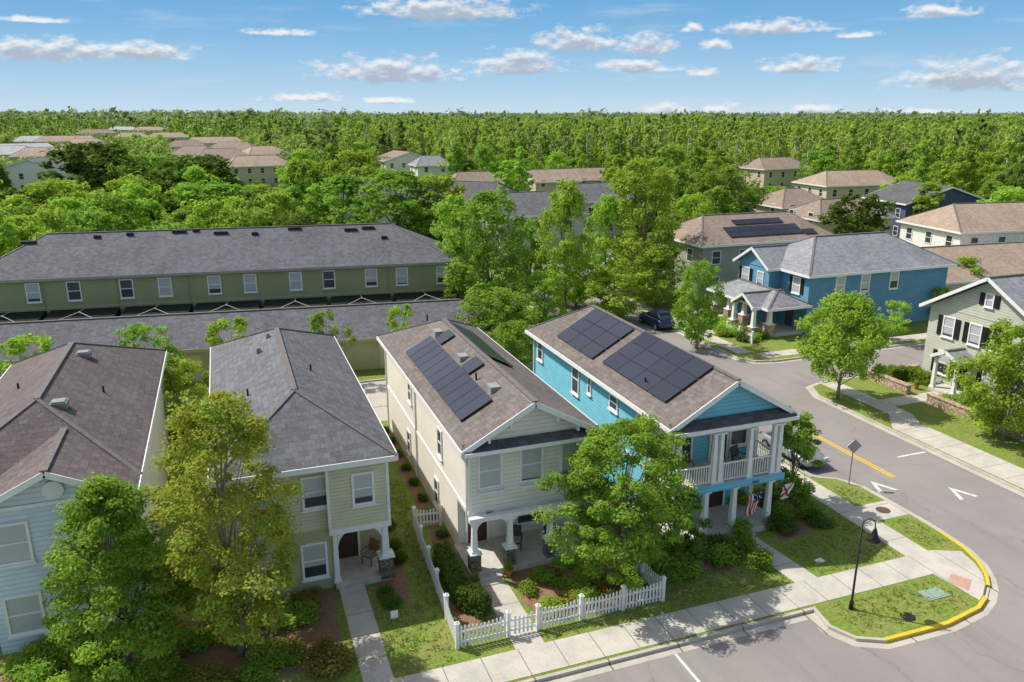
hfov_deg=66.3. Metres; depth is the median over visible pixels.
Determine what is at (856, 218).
tree
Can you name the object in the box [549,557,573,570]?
shrub
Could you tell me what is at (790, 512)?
shrub
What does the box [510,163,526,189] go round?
tree
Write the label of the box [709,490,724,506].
door
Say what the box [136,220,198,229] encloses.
tree
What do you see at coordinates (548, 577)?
shrub
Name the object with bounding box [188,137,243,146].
house
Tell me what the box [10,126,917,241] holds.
ground
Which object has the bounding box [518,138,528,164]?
tree
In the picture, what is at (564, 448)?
window
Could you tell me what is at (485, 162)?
tree
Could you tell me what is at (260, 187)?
tree
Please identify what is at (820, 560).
meter lid
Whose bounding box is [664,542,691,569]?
shrub
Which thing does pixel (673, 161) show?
tree
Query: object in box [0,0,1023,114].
sky
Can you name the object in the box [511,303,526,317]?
shrub
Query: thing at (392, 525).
shrub
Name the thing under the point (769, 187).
tree
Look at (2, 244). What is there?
tree
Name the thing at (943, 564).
sidewalk
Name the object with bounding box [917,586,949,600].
utility box lid
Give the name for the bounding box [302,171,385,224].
tree
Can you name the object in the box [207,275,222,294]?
window
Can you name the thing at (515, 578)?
mulch bed
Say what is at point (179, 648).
shrub
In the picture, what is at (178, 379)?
tree
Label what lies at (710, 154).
tree
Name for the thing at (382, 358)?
garage door
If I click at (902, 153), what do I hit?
tree
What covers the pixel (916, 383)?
plant pot
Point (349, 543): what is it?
door
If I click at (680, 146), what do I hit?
tree
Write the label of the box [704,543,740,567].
shrub
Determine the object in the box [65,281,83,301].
window
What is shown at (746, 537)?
shrub
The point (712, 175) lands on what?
tree
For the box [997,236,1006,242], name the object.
window
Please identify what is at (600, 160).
tree
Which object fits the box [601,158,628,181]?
tree
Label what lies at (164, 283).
window
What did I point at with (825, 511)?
shrub
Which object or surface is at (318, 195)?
tree
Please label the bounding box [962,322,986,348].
window
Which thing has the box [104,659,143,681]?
shrub
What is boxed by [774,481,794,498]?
flag
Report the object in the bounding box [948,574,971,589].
tactile paving
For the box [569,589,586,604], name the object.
shrub
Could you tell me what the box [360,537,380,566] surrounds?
porch chair
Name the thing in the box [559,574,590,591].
shrub
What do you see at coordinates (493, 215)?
tree
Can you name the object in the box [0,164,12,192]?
tree
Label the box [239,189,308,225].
tree
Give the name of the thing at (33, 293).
window
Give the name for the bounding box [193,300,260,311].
screen enclosure
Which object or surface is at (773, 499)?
shrub
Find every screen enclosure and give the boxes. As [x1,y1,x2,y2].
[0,311,46,321]
[43,307,120,319]
[120,303,192,315]
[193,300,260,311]
[263,297,326,308]
[331,294,391,304]
[394,291,454,301]
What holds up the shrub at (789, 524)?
on the mulch bed at (806, 528)
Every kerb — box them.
[166,241,581,402]
[372,405,989,587]
[518,606,885,681]
[601,247,925,362]
[811,376,1023,493]
[884,596,987,642]
[938,530,989,586]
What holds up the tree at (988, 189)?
on the ground at (323, 201)
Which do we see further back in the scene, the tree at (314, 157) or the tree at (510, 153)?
the tree at (314, 157)
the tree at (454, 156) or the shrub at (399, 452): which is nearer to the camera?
the shrub at (399, 452)
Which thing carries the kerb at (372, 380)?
on the road
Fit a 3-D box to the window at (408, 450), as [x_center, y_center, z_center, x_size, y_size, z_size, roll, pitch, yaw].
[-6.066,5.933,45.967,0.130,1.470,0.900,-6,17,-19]
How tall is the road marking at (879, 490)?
0.006 m
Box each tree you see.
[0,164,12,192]
[0,186,33,202]
[0,199,35,240]
[0,207,21,256]
[0,208,17,240]
[0,213,48,254]
[0,223,22,253]
[0,333,57,374]
[2,178,123,234]
[3,205,42,249]
[18,183,51,206]
[22,195,91,239]
[22,207,79,239]
[35,140,159,208]
[39,471,196,681]
[45,190,88,221]
[60,206,122,231]
[72,190,141,230]
[88,163,129,192]
[91,152,112,161]
[92,178,163,229]
[102,180,167,229]
[110,173,160,195]
[111,322,185,368]
[126,152,158,176]
[133,196,180,222]
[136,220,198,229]
[138,389,306,656]
[139,192,189,229]
[143,154,262,202]
[145,154,168,165]
[145,169,175,195]
[150,155,177,186]
[154,207,210,227]
[161,179,243,223]
[162,355,209,442]
[163,188,186,207]
[169,198,239,227]
[173,161,184,172]
[176,164,221,205]
[176,188,225,205]
[180,185,225,227]
[203,315,248,345]
[209,195,270,226]
[219,199,282,227]
[223,207,269,226]
[229,185,254,197]
[236,183,281,212]
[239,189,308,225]
[240,189,278,201]
[254,192,312,225]
[273,150,320,184]
[273,184,284,190]
[274,213,325,225]
[277,183,312,221]
[278,156,334,216]
[278,159,319,184]
[289,184,333,216]
[292,148,318,162]
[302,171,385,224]
[303,184,330,224]
[307,308,356,353]
[316,149,393,213]
[318,150,349,185]
[322,142,345,222]
[329,167,445,236]
[342,141,377,173]
[352,161,382,174]
[386,303,411,330]
[408,173,470,245]
[429,191,485,298]
[439,185,534,312]
[443,275,493,303]
[445,148,469,171]
[446,143,464,175]
[447,155,476,176]
[449,229,491,277]
[456,286,541,359]
[467,143,499,173]
[473,145,486,170]
[481,161,500,173]
[487,319,532,371]
[491,160,520,191]
[493,146,531,187]
[500,217,560,299]
[507,146,535,191]
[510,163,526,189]
[514,269,570,323]
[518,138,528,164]
[525,155,544,168]
[530,412,703,590]
[532,176,598,311]
[533,133,554,168]
[541,156,569,167]
[544,151,568,168]
[558,257,600,306]
[559,146,573,165]
[564,147,579,167]
[570,134,589,167]
[583,192,630,285]
[583,265,643,317]
[595,157,605,166]
[600,155,684,298]
[601,155,613,181]
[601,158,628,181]
[603,154,628,182]
[607,133,626,155]
[608,146,619,165]
[611,188,679,258]
[623,143,637,160]
[624,167,643,185]
[628,243,690,305]
[631,148,643,183]
[638,168,661,191]
[645,210,691,270]
[647,156,669,194]
[651,486,712,558]
[654,147,667,158]
[662,146,679,190]
[663,192,715,221]
[664,148,690,171]
[668,166,695,211]
[670,259,725,348]
[673,168,692,211]
[674,144,687,161]
[679,146,710,212]
[683,163,772,212]
[683,172,706,213]
[685,148,723,196]
[699,188,738,213]
[703,156,727,201]
[703,185,739,214]
[707,141,718,155]
[713,147,729,178]
[719,156,744,183]
[734,188,753,212]
[745,185,764,203]
[762,411,824,503]
[763,185,774,193]
[766,185,787,192]
[791,288,893,399]
[792,161,821,185]
[797,148,839,174]
[805,155,847,175]
[815,193,897,234]
[826,145,838,163]
[840,138,862,169]
[840,149,866,169]
[843,149,867,169]
[860,147,873,165]
[863,162,891,175]
[865,149,903,176]
[877,149,913,177]
[877,300,912,340]
[879,175,921,189]
[895,148,925,182]
[905,140,937,182]
[909,181,945,215]
[917,161,935,181]
[927,287,950,312]
[928,145,962,188]
[928,155,968,188]
[940,154,979,187]
[940,317,1023,440]
[941,174,974,192]
[944,144,985,194]
[955,255,983,276]
[966,152,1004,189]
[975,186,1023,202]
[976,178,1008,200]
[978,170,1013,197]
[989,146,1010,165]
[995,156,1023,182]
[1003,176,1023,200]
[1004,159,1023,184]
[1005,142,1023,169]
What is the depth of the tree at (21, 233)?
94.81 m
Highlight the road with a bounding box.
[506,237,1023,681]
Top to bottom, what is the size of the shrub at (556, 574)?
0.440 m
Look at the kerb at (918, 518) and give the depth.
42.81 m
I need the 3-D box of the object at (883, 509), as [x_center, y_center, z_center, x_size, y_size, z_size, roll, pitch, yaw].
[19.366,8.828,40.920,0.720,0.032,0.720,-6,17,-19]
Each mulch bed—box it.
[0,590,340,681]
[374,529,408,603]
[386,427,466,577]
[443,588,484,633]
[509,557,648,622]
[680,544,745,571]
[758,498,813,542]
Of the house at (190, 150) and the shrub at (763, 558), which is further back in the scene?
the house at (190, 150)
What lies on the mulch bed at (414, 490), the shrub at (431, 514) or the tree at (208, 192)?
the shrub at (431, 514)
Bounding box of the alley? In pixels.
[167,364,532,418]
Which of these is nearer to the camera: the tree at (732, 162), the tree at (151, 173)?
the tree at (151, 173)
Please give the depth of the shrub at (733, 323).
73.96 m
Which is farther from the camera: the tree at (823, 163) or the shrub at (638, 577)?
the tree at (823, 163)
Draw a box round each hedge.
[432,538,492,619]
[886,364,937,385]
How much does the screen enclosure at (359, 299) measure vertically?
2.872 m
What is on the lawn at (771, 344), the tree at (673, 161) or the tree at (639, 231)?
the tree at (639, 231)
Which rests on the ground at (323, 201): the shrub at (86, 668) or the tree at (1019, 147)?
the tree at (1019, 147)
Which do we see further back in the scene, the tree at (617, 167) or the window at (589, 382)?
the tree at (617, 167)
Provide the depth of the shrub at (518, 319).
73.88 m
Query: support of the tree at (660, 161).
on the ground at (323, 201)
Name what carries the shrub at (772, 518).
on the mulch bed at (806, 528)
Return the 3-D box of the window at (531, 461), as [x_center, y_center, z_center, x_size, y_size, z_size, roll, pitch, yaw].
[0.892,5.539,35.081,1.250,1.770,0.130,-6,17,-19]
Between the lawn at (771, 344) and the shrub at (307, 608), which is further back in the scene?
the lawn at (771, 344)
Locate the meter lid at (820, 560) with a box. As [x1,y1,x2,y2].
[814,558,824,562]
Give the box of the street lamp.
[848,518,880,609]
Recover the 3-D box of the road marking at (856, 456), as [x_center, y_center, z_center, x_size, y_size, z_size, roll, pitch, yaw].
[19.250,5.701,52.157,0.120,0.006,16.000,-6,17,-19]
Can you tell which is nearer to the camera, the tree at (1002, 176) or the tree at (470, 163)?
the tree at (1002, 176)
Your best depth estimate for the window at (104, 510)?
29.80 m
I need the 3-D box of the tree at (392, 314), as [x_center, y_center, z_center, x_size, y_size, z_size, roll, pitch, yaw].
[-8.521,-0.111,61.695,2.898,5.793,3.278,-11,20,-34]
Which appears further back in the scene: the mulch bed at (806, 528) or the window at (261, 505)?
the mulch bed at (806, 528)
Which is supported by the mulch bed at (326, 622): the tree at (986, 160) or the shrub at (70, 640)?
the shrub at (70, 640)
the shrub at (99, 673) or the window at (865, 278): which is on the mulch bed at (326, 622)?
the shrub at (99, 673)
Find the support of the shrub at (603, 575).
on the mulch bed at (515, 578)
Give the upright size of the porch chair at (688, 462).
1.000 m
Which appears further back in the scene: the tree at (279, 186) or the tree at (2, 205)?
the tree at (279, 186)
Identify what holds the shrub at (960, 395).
on the lawn at (1008, 449)
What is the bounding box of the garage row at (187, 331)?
[0,299,511,381]
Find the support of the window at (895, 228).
in the house at (903, 193)
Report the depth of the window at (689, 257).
89.62 m
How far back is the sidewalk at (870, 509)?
40.88 m
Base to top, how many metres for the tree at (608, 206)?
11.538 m
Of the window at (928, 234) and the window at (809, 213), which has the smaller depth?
the window at (928, 234)
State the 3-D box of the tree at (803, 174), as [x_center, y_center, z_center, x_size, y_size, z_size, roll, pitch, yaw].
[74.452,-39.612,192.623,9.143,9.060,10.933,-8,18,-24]
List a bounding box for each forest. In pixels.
[0,108,1022,145]
[0,128,401,170]
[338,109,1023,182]
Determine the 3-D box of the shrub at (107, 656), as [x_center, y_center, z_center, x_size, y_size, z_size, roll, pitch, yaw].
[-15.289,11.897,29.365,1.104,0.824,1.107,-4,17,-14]
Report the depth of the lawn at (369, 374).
62.01 m
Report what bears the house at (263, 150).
on the ground at (323, 201)
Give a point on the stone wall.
(943, 403)
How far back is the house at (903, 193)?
127.34 m
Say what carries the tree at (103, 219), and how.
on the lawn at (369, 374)
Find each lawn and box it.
[0,406,985,681]
[164,242,536,401]
[580,248,928,360]
[814,377,1023,489]
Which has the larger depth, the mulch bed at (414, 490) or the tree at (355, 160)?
the tree at (355, 160)
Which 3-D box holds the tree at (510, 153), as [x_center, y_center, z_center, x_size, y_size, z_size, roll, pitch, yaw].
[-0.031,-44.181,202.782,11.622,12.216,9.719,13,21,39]
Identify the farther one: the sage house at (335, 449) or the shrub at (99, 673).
the sage house at (335, 449)
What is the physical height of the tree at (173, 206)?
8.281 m
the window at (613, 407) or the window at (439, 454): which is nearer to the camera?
the window at (439, 454)
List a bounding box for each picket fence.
[411,503,511,649]
[535,538,666,630]
[726,321,753,343]
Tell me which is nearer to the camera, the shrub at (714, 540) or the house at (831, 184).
the shrub at (714, 540)
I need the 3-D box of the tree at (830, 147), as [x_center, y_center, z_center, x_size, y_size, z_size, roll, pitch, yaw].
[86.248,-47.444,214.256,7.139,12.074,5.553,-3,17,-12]
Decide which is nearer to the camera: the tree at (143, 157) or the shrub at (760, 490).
the shrub at (760, 490)
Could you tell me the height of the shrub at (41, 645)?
1.022 m
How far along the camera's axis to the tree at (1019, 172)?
136.32 m
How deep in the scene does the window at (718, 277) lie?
88.73 m
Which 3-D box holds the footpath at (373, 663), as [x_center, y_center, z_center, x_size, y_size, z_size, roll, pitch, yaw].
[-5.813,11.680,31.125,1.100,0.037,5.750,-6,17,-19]
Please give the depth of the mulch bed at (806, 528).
38.92 m
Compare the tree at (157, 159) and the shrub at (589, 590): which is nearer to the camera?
the shrub at (589, 590)
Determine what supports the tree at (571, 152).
on the ground at (323, 201)
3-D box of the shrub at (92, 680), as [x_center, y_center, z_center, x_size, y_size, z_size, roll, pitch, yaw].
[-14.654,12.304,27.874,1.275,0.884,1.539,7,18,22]
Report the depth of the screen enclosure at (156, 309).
72.47 m
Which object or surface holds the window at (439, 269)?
in the green townhouse row at (49, 272)
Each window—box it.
[0,520,36,569]
[1,591,49,639]
[18,173,23,179]
[24,283,42,303]
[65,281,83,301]
[73,510,112,543]
[82,581,126,624]
[118,279,135,298]
[157,277,173,297]
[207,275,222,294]
[243,273,257,292]
[246,480,275,521]
[257,548,281,590]
[289,272,302,290]
[300,474,326,512]
[300,540,330,582]
[322,270,335,289]
[351,470,376,508]
[365,268,377,287]
[396,267,408,285]
[406,428,411,456]
[407,383,411,405]
[433,475,438,507]
[436,265,447,283]
[436,426,442,461]
[477,453,503,492]
[516,512,544,526]
[518,447,543,485]
[536,342,542,363]
[560,441,583,474]
[570,366,579,397]
[585,377,591,396]
[588,207,593,216]
[607,393,618,415]
[656,426,671,455]
[686,247,692,262]
[710,276,719,284]
[711,250,721,264]
[728,428,747,448]
[738,248,747,262]
[739,265,752,281]
[756,270,763,284]
[789,275,804,294]
[807,212,813,222]
[818,188,822,196]
[832,189,837,196]
[834,276,845,293]
[848,189,853,195]
[859,274,870,292]
[864,188,869,194]
[888,271,899,289]
[892,226,898,235]
[895,208,900,217]
[905,227,912,239]
[924,231,932,243]
[930,349,953,377]
[936,314,961,339]
[944,235,953,245]
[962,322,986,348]
[970,237,978,243]
[976,367,997,391]
[979,292,1000,309]
[984,328,1011,352]
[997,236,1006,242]
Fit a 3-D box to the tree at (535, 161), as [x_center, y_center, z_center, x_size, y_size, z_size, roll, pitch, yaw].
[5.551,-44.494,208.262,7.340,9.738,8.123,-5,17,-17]
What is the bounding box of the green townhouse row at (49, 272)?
[0,223,454,314]
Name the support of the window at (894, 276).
in the deep blue house at (775, 290)
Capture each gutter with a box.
[542,443,998,681]
[603,249,924,363]
[805,367,1023,496]
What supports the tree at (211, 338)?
on the lawn at (369, 374)
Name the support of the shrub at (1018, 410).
on the lawn at (1008, 449)
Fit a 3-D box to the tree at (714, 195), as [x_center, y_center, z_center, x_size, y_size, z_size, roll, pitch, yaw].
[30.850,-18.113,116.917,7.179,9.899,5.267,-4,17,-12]
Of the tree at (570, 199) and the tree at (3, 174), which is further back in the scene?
the tree at (3, 174)
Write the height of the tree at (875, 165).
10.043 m
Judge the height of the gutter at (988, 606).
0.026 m
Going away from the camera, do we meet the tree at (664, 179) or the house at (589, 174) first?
the tree at (664, 179)
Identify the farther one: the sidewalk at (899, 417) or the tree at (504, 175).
the tree at (504, 175)
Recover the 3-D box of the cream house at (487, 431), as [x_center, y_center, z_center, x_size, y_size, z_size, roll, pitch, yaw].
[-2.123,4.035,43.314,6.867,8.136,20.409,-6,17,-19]
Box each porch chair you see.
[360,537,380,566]
[513,525,521,550]
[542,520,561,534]
[681,453,694,477]
[730,444,745,469]
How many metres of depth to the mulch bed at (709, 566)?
35.83 m
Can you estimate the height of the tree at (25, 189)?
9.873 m
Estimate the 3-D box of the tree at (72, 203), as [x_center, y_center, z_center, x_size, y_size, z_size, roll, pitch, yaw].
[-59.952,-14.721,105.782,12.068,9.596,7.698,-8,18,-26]
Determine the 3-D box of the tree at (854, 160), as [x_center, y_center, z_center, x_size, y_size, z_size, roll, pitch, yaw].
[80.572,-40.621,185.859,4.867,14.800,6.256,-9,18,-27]
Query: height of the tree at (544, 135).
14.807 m
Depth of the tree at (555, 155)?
204.55 m
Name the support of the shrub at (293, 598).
on the mulch bed at (326, 622)
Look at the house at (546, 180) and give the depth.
182.95 m
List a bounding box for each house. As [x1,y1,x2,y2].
[0,143,54,146]
[0,145,27,159]
[0,342,171,654]
[3,157,77,191]
[7,147,65,160]
[13,135,55,142]
[32,135,97,143]
[60,139,108,146]
[77,129,115,136]
[109,127,134,131]
[114,132,147,138]
[132,127,167,130]
[148,132,187,139]
[168,140,205,150]
[171,146,210,156]
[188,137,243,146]
[193,148,247,163]
[206,327,398,602]
[209,142,257,150]
[219,155,286,185]
[241,145,291,157]
[334,178,518,238]
[374,150,420,172]
[376,314,599,586]
[408,155,450,176]
[450,171,503,183]
[479,191,585,259]
[520,168,581,192]
[525,305,799,542]
[551,182,637,237]
[574,167,606,182]
[655,211,833,296]
[706,231,956,337]
[733,157,808,191]
[743,188,824,212]
[785,197,896,233]
[791,169,894,199]
[861,180,989,237]
[896,201,1023,246]
[919,273,1023,403]
[921,241,1023,290]
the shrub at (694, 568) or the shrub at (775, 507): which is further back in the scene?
the shrub at (775, 507)
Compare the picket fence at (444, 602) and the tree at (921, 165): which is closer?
the picket fence at (444, 602)
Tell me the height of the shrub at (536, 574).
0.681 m
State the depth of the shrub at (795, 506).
40.15 m
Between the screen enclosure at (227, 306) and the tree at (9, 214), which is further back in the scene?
the tree at (9, 214)
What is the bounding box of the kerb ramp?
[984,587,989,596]
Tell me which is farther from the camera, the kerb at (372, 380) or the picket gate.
the kerb at (372, 380)
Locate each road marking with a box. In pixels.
[674,654,700,681]
[798,426,892,477]
[807,429,895,476]
[871,481,897,492]
[897,452,925,457]
[948,487,976,499]
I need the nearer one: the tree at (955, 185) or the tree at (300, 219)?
the tree at (300, 219)
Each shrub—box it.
[0,650,53,681]
[14,636,56,662]
[16,659,59,681]
[35,640,71,669]
[44,658,71,677]
[45,669,89,681]
[48,631,88,649]
[51,635,74,650]
[54,639,76,665]
[68,654,93,671]
[68,662,107,680]
[85,674,121,681]
[88,647,118,670]
[90,666,112,678]
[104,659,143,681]
[116,662,147,681]
[130,661,161,681]
[138,617,190,646]
[145,648,189,681]
[156,635,187,657]
[164,665,194,681]
[170,623,200,652]
[186,626,213,653]
[187,657,227,681]
[203,622,223,648]
[209,671,245,681]
[209,675,236,681]
[225,625,260,647]
[233,659,279,681]
[243,604,269,629]
[244,637,282,665]
[246,638,296,670]
[275,634,305,654]
[276,609,312,631]
[279,591,309,612]
[279,637,307,668]
[280,599,319,631]
[294,598,322,624]
[296,592,320,607]
[299,585,323,603]
[301,641,358,679]
[303,632,337,659]
[311,642,353,675]
[376,583,397,599]
[378,592,403,609]
[388,518,396,530]
[389,435,397,443]
[389,536,403,549]
[393,549,408,565]
[396,448,402,457]
[399,462,411,469]
[406,476,419,484]
[417,492,427,501]
[425,509,438,519]
[433,527,448,537]
[503,311,520,319]
[507,315,529,324]
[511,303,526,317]
[517,577,537,597]
[527,567,554,584]
[532,565,547,582]
[534,566,562,585]
[537,596,569,619]
[541,594,560,605]
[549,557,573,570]
[550,576,567,590]
[554,588,578,606]
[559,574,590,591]
[568,553,594,571]
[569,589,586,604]
[571,581,602,605]
[572,567,597,583]
[578,584,598,605]
[589,571,605,581]
[592,579,619,598]
[596,573,616,588]
[614,568,630,578]
[618,573,638,591]
[623,571,646,589]
[647,561,659,577]
[650,561,685,582]
[652,548,686,576]
[661,538,675,549]
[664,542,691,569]
[672,554,706,580]
[673,309,684,316]
[687,535,712,562]
[701,533,733,550]
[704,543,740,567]
[714,320,726,330]
[715,326,732,336]
[718,316,729,322]
[720,533,747,562]
[723,325,746,337]
[726,320,737,326]
[726,489,749,506]
[727,515,754,534]
[729,525,758,553]
[734,331,745,340]
[736,322,747,328]
[736,326,756,342]
[742,332,761,342]
[747,545,774,570]
[752,487,765,505]
[755,329,770,338]
[759,496,790,506]
[761,510,783,531]
[771,498,794,515]
[775,514,800,535]
[776,504,795,519]
[789,497,819,519]
[791,495,819,518]
[805,505,830,524]
[805,509,834,528]
[809,507,826,528]
[938,392,958,400]
[953,392,967,402]
[955,396,972,406]
[1011,405,1023,417]
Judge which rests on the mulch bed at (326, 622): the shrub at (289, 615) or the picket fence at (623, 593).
the shrub at (289, 615)
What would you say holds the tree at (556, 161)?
on the ground at (323, 201)
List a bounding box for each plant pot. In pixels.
[470,571,479,587]
[503,560,513,576]
[914,379,919,388]
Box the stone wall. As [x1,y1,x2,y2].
[865,364,1023,441]
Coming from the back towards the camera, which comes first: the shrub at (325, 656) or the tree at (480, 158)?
the tree at (480, 158)
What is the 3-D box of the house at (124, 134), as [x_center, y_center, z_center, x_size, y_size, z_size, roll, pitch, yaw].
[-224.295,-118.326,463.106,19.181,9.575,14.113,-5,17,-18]
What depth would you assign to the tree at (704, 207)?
98.03 m
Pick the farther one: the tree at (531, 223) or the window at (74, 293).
the tree at (531, 223)
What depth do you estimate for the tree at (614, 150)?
196.20 m
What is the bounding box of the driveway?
[373,406,387,421]
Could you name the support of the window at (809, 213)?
in the house at (808, 211)
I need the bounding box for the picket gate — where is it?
[511,612,535,633]
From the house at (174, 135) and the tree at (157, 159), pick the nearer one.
the tree at (157, 159)
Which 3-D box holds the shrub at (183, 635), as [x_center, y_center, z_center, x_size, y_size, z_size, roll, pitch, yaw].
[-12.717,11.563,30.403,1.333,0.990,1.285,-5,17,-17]
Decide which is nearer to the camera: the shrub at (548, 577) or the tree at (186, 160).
the shrub at (548, 577)
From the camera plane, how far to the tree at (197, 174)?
137.36 m
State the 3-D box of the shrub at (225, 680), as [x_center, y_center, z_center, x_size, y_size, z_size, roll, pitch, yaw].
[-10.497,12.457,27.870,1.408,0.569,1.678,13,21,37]
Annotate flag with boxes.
[738,491,762,515]
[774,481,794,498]
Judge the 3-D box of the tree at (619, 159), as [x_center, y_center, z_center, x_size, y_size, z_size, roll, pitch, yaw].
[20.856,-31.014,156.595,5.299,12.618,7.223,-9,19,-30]
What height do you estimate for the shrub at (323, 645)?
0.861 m
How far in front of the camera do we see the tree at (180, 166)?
198.83 m
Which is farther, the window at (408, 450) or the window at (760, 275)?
the window at (760, 275)
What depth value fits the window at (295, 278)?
75.93 m
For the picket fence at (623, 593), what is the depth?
32.33 m
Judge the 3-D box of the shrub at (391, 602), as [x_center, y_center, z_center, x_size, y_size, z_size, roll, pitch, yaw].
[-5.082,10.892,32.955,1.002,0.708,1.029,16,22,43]
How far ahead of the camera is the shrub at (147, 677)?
28.23 m
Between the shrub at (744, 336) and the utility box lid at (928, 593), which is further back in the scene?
the shrub at (744, 336)
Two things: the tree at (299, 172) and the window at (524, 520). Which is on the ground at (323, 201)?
the tree at (299, 172)
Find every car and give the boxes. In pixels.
[638,309,674,329]
[759,428,828,466]
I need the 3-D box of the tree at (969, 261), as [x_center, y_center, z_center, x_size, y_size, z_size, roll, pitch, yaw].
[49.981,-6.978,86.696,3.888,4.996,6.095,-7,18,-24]
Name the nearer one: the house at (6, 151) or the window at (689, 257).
the window at (689, 257)
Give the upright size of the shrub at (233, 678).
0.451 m
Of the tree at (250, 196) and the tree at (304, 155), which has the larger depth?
the tree at (304, 155)
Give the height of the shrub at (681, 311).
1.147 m
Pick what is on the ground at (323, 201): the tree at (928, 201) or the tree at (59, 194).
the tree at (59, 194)
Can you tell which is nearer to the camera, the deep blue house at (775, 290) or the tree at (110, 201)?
the deep blue house at (775, 290)
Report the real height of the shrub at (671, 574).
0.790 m
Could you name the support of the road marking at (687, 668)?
on the road
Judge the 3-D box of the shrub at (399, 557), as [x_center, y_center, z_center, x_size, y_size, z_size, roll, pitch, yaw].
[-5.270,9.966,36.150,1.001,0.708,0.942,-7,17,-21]
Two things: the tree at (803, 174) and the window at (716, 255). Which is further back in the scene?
the tree at (803, 174)
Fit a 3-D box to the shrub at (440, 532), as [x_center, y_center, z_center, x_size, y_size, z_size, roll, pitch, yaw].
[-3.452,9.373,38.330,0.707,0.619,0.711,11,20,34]
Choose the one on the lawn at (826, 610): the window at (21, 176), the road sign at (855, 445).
the road sign at (855, 445)
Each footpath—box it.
[341,592,393,681]
[484,582,544,648]
[747,540,816,582]
[880,392,938,405]
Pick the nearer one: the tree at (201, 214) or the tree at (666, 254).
the tree at (666, 254)
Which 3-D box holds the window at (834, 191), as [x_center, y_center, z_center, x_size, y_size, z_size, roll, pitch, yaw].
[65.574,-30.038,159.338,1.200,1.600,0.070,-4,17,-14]
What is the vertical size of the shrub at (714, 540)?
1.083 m
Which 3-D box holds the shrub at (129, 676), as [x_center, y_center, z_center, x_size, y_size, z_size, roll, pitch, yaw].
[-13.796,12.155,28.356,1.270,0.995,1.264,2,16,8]
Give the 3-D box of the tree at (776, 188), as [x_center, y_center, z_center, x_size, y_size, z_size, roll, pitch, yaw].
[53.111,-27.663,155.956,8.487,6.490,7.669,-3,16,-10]
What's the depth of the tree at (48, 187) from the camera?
113.01 m
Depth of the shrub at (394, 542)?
37.09 m
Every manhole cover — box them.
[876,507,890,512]
[900,612,915,620]
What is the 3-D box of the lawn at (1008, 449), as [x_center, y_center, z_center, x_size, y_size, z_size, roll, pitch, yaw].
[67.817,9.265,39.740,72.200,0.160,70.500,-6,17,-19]
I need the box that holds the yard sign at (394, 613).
[390,610,397,622]
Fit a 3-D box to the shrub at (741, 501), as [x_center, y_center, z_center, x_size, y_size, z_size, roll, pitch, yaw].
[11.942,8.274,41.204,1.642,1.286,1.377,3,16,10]
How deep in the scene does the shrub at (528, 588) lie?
33.75 m
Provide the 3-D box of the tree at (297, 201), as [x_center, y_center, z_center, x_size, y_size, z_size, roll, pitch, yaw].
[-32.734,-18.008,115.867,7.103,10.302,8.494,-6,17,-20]
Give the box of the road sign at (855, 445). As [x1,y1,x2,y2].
[847,438,861,483]
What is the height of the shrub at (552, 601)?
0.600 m
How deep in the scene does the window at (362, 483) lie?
33.13 m
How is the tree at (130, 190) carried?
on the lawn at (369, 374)
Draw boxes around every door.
[165,355,202,381]
[337,531,360,558]
[379,343,384,367]
[465,514,488,543]
[673,437,692,463]
[708,431,728,460]
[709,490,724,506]
[784,310,792,325]
[951,367,966,387]
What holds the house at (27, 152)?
on the ground at (323, 201)
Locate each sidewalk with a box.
[382,556,932,681]
[593,286,750,353]
[757,333,926,357]
[757,447,927,555]
[821,381,919,427]
[856,501,908,520]
[893,424,1023,488]
[907,550,984,599]
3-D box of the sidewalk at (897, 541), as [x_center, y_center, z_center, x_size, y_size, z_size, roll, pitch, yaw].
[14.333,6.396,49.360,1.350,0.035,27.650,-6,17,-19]
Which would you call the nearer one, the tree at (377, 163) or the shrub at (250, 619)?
the shrub at (250, 619)
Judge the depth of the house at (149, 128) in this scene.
665.49 m
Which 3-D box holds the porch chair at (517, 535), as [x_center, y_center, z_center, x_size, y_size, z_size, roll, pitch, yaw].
[0.153,9.226,36.713,0.650,1.000,0.711,0,16,0]
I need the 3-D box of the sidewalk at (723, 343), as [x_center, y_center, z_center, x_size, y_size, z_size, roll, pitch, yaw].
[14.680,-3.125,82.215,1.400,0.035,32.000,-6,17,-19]
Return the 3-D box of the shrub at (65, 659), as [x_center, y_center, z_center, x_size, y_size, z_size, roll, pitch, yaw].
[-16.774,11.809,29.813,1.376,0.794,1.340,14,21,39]
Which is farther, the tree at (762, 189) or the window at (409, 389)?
the tree at (762, 189)
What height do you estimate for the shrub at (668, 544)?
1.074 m
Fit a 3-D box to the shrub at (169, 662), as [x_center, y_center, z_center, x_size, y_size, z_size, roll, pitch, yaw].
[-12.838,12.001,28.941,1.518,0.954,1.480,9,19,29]
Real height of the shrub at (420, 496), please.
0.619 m
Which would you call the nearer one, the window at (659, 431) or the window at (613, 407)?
the window at (659, 431)
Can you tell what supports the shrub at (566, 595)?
on the mulch bed at (515, 578)

